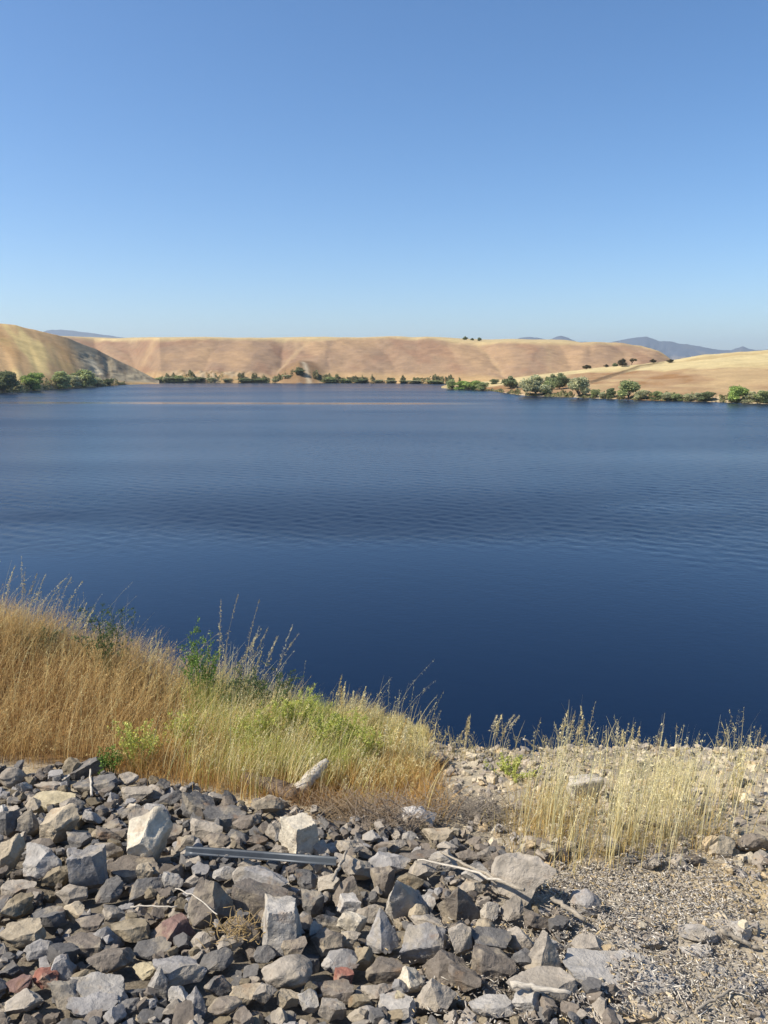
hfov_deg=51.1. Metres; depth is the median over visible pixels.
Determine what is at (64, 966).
rock
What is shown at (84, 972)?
rock
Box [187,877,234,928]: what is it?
rock
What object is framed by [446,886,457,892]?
rock
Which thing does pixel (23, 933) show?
rock
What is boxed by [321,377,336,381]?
shrub
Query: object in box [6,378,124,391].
bank scrub
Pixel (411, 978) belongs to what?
rock
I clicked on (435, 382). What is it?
shrub
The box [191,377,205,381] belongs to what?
shrub
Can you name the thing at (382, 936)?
rock
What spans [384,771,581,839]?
dead brush
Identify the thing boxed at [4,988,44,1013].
rock
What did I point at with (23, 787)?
rock
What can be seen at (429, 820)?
rock
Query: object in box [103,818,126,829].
rock
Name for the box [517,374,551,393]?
tree
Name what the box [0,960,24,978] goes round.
rock
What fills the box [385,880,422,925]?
rock
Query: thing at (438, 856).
rock
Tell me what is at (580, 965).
rock
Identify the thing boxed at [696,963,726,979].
rock
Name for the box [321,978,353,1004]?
rock
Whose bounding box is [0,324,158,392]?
grassy hill
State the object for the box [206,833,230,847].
rock
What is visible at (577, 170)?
sky
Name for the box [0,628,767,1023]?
lake bank
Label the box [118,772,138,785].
rock
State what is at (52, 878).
rock
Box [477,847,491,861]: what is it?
rock
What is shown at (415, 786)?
golden grass
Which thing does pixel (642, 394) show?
shrub
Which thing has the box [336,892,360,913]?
rock
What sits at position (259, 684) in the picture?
green weed
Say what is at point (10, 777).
rock
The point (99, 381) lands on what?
shrub
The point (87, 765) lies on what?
rock
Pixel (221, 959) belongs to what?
rock
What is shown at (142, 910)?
rock
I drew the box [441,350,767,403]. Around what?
straw hill
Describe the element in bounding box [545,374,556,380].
tree
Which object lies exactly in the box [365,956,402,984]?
rock
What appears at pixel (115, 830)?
rock
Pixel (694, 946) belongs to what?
rock
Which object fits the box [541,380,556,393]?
shrub
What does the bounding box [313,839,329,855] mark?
rock
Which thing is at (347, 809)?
dead brush
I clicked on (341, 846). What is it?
rock
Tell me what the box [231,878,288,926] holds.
rock
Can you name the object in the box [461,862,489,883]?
rock
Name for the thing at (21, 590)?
wild oat clump
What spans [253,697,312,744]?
green weed
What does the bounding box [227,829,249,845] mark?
rock
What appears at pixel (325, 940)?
rock
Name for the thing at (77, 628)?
wild oat clump
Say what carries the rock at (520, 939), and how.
on the lake bank
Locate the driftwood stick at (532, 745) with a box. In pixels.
[523,738,544,751]
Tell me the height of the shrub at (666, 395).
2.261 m
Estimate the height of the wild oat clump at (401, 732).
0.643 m
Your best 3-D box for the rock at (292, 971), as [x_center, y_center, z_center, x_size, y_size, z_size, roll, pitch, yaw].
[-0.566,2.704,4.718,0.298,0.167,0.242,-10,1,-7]
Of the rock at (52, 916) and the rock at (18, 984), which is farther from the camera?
the rock at (52, 916)
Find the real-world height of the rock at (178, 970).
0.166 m
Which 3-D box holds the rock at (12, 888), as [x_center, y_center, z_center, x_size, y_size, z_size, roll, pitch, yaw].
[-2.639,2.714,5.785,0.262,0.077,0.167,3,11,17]
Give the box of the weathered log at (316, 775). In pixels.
[241,758,328,799]
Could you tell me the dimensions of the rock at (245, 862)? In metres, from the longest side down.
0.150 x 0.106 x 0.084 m
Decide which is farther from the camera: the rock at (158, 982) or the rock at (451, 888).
the rock at (451, 888)
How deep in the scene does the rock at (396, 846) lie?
6.43 m
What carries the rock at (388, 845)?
on the lake bank
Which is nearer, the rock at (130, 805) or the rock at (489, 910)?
the rock at (489, 910)
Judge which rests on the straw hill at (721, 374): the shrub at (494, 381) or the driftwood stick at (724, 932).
the shrub at (494, 381)
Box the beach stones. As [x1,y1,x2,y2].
[379,735,767,1023]
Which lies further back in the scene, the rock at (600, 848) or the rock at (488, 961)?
the rock at (600, 848)
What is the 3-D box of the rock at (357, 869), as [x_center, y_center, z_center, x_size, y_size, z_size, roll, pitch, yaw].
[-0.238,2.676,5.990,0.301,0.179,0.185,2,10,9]
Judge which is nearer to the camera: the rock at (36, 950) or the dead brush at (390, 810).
the rock at (36, 950)
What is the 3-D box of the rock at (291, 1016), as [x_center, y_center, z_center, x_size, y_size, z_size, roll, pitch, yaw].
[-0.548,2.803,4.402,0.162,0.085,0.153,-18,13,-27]
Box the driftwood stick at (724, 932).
[719,927,758,949]
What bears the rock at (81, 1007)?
on the lake bank
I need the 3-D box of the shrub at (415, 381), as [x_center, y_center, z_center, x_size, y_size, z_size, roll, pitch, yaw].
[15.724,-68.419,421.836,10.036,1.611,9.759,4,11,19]
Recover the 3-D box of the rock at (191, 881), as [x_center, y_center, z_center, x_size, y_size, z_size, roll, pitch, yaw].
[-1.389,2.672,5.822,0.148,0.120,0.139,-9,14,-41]
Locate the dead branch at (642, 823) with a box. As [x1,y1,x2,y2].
[609,815,671,827]
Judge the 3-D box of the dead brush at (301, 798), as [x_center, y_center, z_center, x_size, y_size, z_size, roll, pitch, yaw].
[-0.766,2.655,7.487,0.955,0.192,0.706,0,10,0]
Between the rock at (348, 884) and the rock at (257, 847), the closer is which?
the rock at (348, 884)
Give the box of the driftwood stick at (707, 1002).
[694,985,737,1015]
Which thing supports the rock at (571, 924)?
on the lake bank
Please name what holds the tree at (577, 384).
on the straw hill at (721, 374)
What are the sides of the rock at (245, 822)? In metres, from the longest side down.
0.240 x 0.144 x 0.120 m
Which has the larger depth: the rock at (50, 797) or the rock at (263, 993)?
the rock at (50, 797)
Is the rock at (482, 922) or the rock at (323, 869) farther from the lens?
the rock at (323, 869)
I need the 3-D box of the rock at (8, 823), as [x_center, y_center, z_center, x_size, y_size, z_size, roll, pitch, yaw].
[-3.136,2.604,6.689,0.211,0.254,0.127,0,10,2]
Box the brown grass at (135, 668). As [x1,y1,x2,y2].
[0,584,270,788]
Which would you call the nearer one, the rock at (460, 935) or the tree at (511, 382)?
the rock at (460, 935)
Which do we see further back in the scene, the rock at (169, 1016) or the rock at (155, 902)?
the rock at (155, 902)
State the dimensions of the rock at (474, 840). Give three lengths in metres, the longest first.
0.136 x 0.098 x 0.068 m
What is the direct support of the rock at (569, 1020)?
on the lake bank
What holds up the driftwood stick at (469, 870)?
on the driftwood branch at (509, 884)
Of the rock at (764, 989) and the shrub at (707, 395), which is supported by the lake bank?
the rock at (764, 989)
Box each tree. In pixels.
[0,370,21,391]
[501,376,517,387]
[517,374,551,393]
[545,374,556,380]
[549,372,569,388]
[567,376,589,395]
[616,379,640,398]
[618,358,627,366]
[728,385,749,400]
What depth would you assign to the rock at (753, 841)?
6.54 m
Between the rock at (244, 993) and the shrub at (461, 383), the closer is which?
the rock at (244, 993)
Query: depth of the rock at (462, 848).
6.49 m
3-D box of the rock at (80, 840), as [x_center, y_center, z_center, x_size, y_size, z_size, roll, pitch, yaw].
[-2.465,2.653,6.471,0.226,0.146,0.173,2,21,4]
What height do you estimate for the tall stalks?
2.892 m
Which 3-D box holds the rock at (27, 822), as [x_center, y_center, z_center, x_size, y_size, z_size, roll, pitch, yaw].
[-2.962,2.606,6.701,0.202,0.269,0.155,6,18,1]
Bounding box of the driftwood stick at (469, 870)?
[417,859,501,880]
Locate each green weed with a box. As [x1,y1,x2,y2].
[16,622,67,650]
[70,602,135,678]
[97,744,125,774]
[111,719,164,773]
[163,709,206,753]
[176,617,220,715]
[216,662,258,719]
[229,706,277,749]
[235,659,315,717]
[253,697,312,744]
[273,683,332,741]
[307,710,356,755]
[326,707,366,749]
[341,717,384,761]
[484,752,542,782]
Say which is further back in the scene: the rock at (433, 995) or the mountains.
the mountains
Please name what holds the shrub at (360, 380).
on the flat topped hill at (383, 358)
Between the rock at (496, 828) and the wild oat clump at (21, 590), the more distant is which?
the wild oat clump at (21, 590)
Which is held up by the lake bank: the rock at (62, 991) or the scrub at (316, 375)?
the rock at (62, 991)
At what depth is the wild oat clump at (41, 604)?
11.21 m
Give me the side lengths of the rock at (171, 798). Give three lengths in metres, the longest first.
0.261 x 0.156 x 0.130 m
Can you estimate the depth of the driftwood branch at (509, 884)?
5.65 m
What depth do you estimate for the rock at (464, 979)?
4.66 m
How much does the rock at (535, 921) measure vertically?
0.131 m
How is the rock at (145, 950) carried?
on the lake bank
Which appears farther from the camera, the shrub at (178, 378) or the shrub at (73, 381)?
the shrub at (178, 378)
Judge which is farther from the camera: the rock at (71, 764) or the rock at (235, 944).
the rock at (71, 764)
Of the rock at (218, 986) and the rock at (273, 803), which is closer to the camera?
the rock at (218, 986)
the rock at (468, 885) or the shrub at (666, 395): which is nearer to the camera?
the rock at (468, 885)
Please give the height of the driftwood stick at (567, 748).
0.140 m
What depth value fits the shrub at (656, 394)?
214.33 m
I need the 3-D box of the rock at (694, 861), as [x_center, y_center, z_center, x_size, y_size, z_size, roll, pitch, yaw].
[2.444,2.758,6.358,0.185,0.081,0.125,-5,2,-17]
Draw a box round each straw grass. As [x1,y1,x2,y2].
[151,642,442,807]
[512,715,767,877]
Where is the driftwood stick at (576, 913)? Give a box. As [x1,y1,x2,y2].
[550,896,585,921]
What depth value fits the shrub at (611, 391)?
224.91 m
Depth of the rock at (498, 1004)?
4.43 m
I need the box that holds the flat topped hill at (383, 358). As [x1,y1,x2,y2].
[63,336,669,383]
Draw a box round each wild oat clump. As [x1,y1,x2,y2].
[1,556,36,631]
[8,572,82,646]
[53,603,94,656]
[145,630,184,701]
[210,596,261,709]
[215,626,294,711]
[335,676,379,731]
[377,717,422,767]
[445,715,489,759]
[473,715,519,760]
[545,706,589,757]
[608,723,640,772]
[653,737,687,772]
[723,750,747,806]
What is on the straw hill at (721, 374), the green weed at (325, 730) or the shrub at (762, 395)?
the shrub at (762, 395)
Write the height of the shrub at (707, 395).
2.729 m
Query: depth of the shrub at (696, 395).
207.28 m
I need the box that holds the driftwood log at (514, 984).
[509,980,570,994]
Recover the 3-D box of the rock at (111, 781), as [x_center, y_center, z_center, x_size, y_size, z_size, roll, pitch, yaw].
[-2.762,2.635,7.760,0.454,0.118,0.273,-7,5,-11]
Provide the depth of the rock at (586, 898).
5.55 m
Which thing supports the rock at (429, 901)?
on the lake bank
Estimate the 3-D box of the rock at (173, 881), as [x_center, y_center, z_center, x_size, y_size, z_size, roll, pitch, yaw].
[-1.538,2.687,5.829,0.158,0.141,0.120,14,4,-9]
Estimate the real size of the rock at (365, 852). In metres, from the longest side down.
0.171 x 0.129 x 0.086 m
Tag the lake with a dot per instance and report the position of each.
(482, 558)
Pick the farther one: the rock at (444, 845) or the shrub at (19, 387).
the shrub at (19, 387)
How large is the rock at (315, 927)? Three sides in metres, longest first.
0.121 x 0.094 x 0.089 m
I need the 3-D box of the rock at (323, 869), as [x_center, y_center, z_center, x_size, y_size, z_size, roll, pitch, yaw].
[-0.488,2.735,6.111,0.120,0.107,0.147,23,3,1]
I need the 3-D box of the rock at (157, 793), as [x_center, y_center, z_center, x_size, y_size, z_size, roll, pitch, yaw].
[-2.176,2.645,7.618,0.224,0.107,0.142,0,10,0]
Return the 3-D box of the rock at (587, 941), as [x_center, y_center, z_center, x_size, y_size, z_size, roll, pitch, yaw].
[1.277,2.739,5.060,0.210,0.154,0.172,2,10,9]
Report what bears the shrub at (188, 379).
on the flat topped hill at (383, 358)
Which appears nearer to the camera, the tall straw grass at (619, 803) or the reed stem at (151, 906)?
the reed stem at (151, 906)
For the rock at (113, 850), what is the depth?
6.32 m
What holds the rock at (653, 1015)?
on the lake bank
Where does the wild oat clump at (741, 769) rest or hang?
on the lake bank
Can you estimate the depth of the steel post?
6.07 m
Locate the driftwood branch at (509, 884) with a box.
[440,851,524,890]
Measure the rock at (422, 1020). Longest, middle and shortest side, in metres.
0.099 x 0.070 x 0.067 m
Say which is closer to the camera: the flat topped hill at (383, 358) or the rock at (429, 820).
the rock at (429, 820)
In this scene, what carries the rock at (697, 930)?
on the lake bank
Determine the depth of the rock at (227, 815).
6.94 m
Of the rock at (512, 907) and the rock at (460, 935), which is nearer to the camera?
the rock at (460, 935)
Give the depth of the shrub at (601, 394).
226.71 m
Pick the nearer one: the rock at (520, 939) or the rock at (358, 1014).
the rock at (358, 1014)
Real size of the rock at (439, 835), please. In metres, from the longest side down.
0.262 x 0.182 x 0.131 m
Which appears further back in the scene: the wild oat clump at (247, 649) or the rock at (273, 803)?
the wild oat clump at (247, 649)
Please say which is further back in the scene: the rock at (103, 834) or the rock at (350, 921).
the rock at (103, 834)
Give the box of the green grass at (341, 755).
[172,664,429,784]
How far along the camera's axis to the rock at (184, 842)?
6.45 m
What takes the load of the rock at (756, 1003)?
on the lake bank
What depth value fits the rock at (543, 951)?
4.82 m
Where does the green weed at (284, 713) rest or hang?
on the lake bank
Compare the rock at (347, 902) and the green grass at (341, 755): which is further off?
the green grass at (341, 755)
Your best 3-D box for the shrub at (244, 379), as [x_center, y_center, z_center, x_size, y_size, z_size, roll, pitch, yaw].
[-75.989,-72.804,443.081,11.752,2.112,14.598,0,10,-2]
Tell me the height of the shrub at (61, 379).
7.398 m
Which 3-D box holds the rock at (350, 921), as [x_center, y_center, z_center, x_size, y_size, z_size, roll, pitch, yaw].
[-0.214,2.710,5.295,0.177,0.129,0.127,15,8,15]
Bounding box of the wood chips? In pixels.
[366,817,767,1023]
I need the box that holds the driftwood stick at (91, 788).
[89,769,92,796]
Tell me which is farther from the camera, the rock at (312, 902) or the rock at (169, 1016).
the rock at (312, 902)
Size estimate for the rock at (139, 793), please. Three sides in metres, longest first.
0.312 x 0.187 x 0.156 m
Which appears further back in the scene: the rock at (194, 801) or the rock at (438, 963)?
the rock at (194, 801)
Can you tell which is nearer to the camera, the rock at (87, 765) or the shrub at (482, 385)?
the rock at (87, 765)
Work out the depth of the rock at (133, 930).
5.17 m
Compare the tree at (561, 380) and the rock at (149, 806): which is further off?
the tree at (561, 380)
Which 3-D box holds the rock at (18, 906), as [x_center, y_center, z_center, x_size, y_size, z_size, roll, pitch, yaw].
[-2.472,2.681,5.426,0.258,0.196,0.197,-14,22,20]
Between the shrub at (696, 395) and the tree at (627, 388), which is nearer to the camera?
the shrub at (696, 395)
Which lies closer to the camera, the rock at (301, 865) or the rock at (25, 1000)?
the rock at (25, 1000)
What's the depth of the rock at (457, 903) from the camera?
5.40 m
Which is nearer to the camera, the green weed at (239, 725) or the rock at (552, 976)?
the rock at (552, 976)
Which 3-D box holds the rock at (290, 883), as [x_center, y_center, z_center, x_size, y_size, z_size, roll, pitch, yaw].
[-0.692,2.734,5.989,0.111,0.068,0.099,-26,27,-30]
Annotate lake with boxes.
[0,382,767,752]
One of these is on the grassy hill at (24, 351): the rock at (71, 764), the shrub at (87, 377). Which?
the shrub at (87, 377)
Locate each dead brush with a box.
[195,906,265,948]
[258,777,348,814]
[265,779,403,832]
[317,772,462,835]
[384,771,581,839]
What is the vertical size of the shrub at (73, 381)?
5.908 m
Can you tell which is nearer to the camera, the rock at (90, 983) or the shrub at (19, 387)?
the rock at (90, 983)
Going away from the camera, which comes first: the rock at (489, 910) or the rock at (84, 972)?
the rock at (84, 972)
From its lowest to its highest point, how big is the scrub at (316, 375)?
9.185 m
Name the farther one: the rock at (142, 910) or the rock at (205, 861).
the rock at (205, 861)
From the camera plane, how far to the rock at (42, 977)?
4.70 m
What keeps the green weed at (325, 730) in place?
on the lake bank
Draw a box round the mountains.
[44,330,767,359]
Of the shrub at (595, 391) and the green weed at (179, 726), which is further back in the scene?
the shrub at (595, 391)
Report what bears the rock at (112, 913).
on the lake bank
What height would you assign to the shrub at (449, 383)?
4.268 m
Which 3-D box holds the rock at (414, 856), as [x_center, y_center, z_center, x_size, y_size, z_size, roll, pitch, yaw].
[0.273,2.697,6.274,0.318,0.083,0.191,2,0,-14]
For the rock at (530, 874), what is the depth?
5.60 m
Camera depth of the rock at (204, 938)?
5.06 m
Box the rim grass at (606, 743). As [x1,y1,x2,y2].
[418,702,765,769]
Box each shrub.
[15,383,22,390]
[20,372,44,389]
[51,371,71,388]
[68,375,82,387]
[70,369,97,386]
[95,377,107,385]
[103,379,114,384]
[162,377,172,380]
[168,375,185,381]
[183,377,193,380]
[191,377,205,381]
[235,378,252,381]
[253,378,266,381]
[293,369,305,373]
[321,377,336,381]
[354,379,368,381]
[406,380,421,382]
[425,380,442,383]
[445,379,457,388]
[452,381,468,388]
[466,380,480,389]
[476,382,489,389]
[489,379,499,383]
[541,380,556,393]
[590,389,600,397]
[598,392,606,397]
[605,388,615,398]
[634,389,649,398]
[650,391,662,399]
[660,392,673,399]
[671,393,682,400]
[682,393,692,399]
[692,392,702,400]
[698,391,715,400]
[740,391,757,402]
[753,390,767,402]
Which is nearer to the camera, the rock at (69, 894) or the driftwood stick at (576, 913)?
the driftwood stick at (576, 913)
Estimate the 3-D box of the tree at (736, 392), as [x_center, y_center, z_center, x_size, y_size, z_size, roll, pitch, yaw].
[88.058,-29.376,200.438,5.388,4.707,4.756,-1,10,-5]
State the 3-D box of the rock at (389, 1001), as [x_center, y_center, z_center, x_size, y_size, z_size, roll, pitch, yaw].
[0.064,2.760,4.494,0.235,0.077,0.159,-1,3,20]
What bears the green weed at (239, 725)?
on the lake bank
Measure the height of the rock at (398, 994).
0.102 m
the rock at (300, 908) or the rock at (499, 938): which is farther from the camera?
the rock at (300, 908)
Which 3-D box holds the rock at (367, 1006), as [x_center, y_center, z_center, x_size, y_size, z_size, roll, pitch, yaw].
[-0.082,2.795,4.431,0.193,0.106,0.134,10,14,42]
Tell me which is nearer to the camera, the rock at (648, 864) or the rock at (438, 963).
the rock at (438, 963)
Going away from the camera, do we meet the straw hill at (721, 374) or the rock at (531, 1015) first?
the rock at (531, 1015)
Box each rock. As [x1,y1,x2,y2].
[0,767,26,788]
[0,804,6,811]
[0,811,19,837]
[0,833,25,869]
[0,879,36,897]
[0,892,33,919]
[0,918,45,947]
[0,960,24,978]
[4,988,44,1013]
[6,974,32,993]
[15,782,32,792]
[15,808,39,837]
[22,842,61,881]
[23,939,52,961]
[25,797,41,809]
[26,838,53,847]
[32,791,75,813]
[32,906,66,926]
[32,967,58,988]
[34,781,60,790]
[39,803,79,843]
[41,865,68,889]
[47,979,79,1009]
[51,954,76,980]
[56,884,87,904]
[59,797,84,811]
[61,774,69,783]
[62,757,81,773]
[64,901,84,923]
[64,932,103,957]
[66,831,91,849]
[66,844,108,889]
[66,991,117,1017]
[69,757,105,779]
[70,971,128,1005]
[71,969,95,976]
[73,773,121,793]
[75,913,104,932]
[82,811,101,823]
[86,947,134,973]
[91,827,106,837]
[93,926,123,946]
[94,843,123,857]
[95,875,123,903]
[96,826,120,841]
[102,904,125,922]
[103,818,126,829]
[106,826,124,842]
[107,855,160,884]
[110,918,150,942]
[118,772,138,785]
[118,806,141,820]
[120,997,139,1014]
[121,786,152,802]
[126,803,139,807]
[127,806,172,860]
[127,807,148,823]
[128,877,162,901]
[131,1014,139,1023]
[133,903,147,917]
[133,961,154,980]
[134,936,171,962]
[136,862,152,878]
[144,803,170,817]
[145,784,164,798]
[147,965,168,998]
[148,913,195,945]
[152,897,169,910]
[152,955,206,987]
[156,778,170,791]
[159,792,181,805]
[162,871,182,892]
[164,1013,173,1019]
[165,787,173,793]
[166,824,183,844]
[168,985,187,1002]
[174,835,199,852]
[181,791,214,819]
[182,873,198,887]
[185,986,207,1017]
[186,783,200,792]
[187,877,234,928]
[189,931,216,949]
[190,818,222,838]
[200,947,233,970]
[201,858,208,864]
[203,804,245,832]
[204,975,231,996]
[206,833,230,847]
[208,995,241,1016]
[212,866,234,880]
[216,935,244,950]
[222,790,236,804]
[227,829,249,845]
[227,917,259,940]
[229,983,259,1006]
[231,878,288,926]
[232,814,261,829]
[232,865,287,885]
[238,859,254,866]
[243,859,261,865]
[244,835,268,847]
[247,844,265,860]
[251,795,284,812]
[252,982,276,1004]
[253,944,277,962]
[261,894,301,956]
[261,954,312,989]
[265,822,280,840]
[265,1010,295,1023]
[270,1007,287,1023]
[271,844,288,852]
[276,988,298,1008]
[278,812,318,853]
[281,934,306,955]
[285,880,297,885]
[288,853,310,868]
[295,869,317,889]
[297,895,303,912]
[297,989,319,1012]
[301,888,324,916]
[309,921,322,936]
[310,864,323,873]
[310,927,343,955]
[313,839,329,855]
[313,866,328,876]
[314,914,340,932]
[317,873,340,892]
[318,998,346,1020]
[320,818,339,832]
[321,957,333,971]
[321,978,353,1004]
[326,948,359,972]
[327,843,343,855]
[331,875,363,906]
[333,967,353,983]
[334,840,360,853]
[334,852,371,879]
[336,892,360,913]
[336,911,366,932]
[341,931,360,948]
[347,1008,368,1021]
[348,829,365,839]
[348,994,372,1008]
[355,946,375,970]
[356,843,371,858]
[356,904,383,923]
[359,1004,372,1023]
[361,830,380,841]
[361,983,392,1000]
[365,908,399,953]
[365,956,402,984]
[368,851,410,872]
[370,865,394,898]
[373,842,393,852]
[376,990,415,1019]
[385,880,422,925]
[388,840,406,853]
[392,979,409,993]
[393,916,408,930]
[395,872,424,889]
[395,990,407,998]
[396,806,436,835]
[397,965,424,992]
[398,848,436,864]
[399,922,447,964]
[402,831,416,841]
[408,861,437,879]
[408,903,428,916]
[409,914,444,927]
[414,978,457,1013]
[414,1016,427,1023]
[417,968,426,980]
[419,894,435,912]
[421,827,453,843]
[422,949,468,985]
[428,751,448,767]
[428,849,456,871]
[437,841,458,852]
[437,887,479,926]
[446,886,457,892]
[448,923,472,956]
[448,964,480,991]
[452,844,466,853]
[454,835,466,841]
[455,849,479,862]
[460,878,484,895]
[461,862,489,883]
[465,836,480,845]
[468,994,514,1017]
[471,944,515,983]
[472,926,511,949]
[475,918,495,927]
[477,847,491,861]
[480,901,498,922]
[490,852,556,906]
[492,823,504,832]
[500,896,523,921]
[506,926,533,952]
[506,966,580,1004]
[511,948,531,968]
[512,989,539,1013]
[517,837,567,862]
[518,1010,539,1023]
[519,930,562,972]
[523,908,547,930]
[550,914,574,929]
[551,939,563,952]
[560,1000,575,1023]
[563,948,681,1004]
[566,773,603,800]
[570,888,602,917]
[570,933,602,950]
[581,1003,589,1019]
[583,984,620,1004]
[585,996,606,1023]
[593,843,608,852]
[607,936,640,950]
[607,1003,618,1012]
[613,923,673,949]
[621,854,637,864]
[624,1000,660,1023]
[632,916,662,930]
[640,852,663,869]
[670,864,684,870]
[678,924,717,943]
[678,943,712,957]
[684,853,701,866]
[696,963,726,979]
[704,835,734,857]
[706,919,732,941]
[710,858,732,866]
[724,992,764,1010]
[728,974,767,999]
[729,920,751,940]
[735,832,767,851]
[751,849,767,865]
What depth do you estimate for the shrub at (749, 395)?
198.00 m
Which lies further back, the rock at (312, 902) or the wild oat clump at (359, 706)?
the wild oat clump at (359, 706)
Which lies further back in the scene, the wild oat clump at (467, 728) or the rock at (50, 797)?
the wild oat clump at (467, 728)
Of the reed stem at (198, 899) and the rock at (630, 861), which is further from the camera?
the rock at (630, 861)
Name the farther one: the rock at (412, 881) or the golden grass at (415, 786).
the golden grass at (415, 786)
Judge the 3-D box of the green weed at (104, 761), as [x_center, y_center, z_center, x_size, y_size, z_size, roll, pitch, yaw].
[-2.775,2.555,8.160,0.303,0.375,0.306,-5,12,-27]
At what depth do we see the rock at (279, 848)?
6.32 m
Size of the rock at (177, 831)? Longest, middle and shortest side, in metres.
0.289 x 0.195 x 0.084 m
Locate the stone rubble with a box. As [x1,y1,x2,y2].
[0,759,622,1023]
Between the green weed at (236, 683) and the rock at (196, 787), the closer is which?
the rock at (196, 787)
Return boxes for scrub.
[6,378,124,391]
[161,367,460,383]
[451,385,767,403]
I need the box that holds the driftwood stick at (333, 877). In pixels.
[331,850,347,881]
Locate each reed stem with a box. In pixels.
[130,905,176,907]
[175,888,217,914]
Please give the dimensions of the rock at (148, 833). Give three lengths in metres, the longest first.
0.488 x 0.365 x 0.263 m
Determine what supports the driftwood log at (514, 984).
on the rock at (524, 1000)
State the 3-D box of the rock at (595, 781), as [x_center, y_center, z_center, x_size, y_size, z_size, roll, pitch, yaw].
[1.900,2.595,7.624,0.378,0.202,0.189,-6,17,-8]
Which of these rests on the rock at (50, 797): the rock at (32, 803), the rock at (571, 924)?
the rock at (32, 803)
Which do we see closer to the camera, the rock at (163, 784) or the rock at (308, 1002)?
the rock at (308, 1002)
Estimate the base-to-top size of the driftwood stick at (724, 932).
0.096 m
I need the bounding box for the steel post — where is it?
[183,846,336,865]
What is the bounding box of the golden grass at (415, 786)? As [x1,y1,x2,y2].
[109,691,475,827]
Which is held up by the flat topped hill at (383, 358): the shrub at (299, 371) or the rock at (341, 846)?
the shrub at (299, 371)
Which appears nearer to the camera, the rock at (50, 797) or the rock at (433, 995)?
the rock at (433, 995)
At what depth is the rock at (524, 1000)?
4.45 m
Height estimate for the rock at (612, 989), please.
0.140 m
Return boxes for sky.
[0,0,767,349]
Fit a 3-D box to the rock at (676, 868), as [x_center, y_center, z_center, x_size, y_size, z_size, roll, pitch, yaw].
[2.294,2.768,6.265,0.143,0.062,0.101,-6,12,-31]
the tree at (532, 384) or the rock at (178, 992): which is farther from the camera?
the tree at (532, 384)
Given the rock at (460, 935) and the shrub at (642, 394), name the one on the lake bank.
the rock at (460, 935)
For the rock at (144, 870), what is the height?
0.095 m
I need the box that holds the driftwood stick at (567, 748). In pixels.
[566,747,588,761]
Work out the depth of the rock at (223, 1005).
4.42 m
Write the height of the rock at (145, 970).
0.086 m
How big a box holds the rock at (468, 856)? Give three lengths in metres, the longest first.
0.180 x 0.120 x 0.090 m
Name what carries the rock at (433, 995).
on the lake bank
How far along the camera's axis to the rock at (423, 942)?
4.95 m
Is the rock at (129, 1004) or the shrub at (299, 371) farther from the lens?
the shrub at (299, 371)
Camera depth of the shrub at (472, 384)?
309.39 m
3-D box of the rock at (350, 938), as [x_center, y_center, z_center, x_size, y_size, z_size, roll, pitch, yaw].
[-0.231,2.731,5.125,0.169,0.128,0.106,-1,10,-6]
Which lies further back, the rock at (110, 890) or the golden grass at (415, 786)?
the golden grass at (415, 786)
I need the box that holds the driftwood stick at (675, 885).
[666,883,691,887]
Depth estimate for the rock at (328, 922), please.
5.28 m
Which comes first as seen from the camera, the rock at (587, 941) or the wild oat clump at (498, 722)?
the rock at (587, 941)
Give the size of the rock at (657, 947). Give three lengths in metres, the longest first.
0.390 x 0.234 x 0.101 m
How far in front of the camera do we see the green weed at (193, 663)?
9.85 m
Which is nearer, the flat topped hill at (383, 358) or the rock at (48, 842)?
the rock at (48, 842)
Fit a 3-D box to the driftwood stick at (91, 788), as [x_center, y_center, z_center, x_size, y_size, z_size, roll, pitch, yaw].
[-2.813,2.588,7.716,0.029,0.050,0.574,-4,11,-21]
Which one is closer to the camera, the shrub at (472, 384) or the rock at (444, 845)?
the rock at (444, 845)
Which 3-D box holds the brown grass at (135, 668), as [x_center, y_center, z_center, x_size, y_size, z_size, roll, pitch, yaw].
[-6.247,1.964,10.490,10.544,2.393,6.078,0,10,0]
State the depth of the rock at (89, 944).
5.00 m
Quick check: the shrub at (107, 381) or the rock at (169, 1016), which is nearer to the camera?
the rock at (169, 1016)
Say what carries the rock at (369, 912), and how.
on the lake bank
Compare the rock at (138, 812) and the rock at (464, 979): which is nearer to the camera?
the rock at (464, 979)
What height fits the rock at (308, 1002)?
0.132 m
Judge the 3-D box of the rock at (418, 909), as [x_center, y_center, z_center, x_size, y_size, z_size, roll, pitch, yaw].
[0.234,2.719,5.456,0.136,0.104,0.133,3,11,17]
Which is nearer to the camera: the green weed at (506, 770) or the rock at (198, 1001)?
the rock at (198, 1001)
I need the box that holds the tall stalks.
[0,567,468,806]
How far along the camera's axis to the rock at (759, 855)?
6.34 m
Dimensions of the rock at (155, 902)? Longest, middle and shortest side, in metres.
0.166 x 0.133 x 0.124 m
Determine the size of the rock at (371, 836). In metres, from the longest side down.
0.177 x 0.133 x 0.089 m
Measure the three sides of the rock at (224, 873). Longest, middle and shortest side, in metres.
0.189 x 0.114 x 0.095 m
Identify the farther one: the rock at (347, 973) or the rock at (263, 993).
the rock at (347, 973)

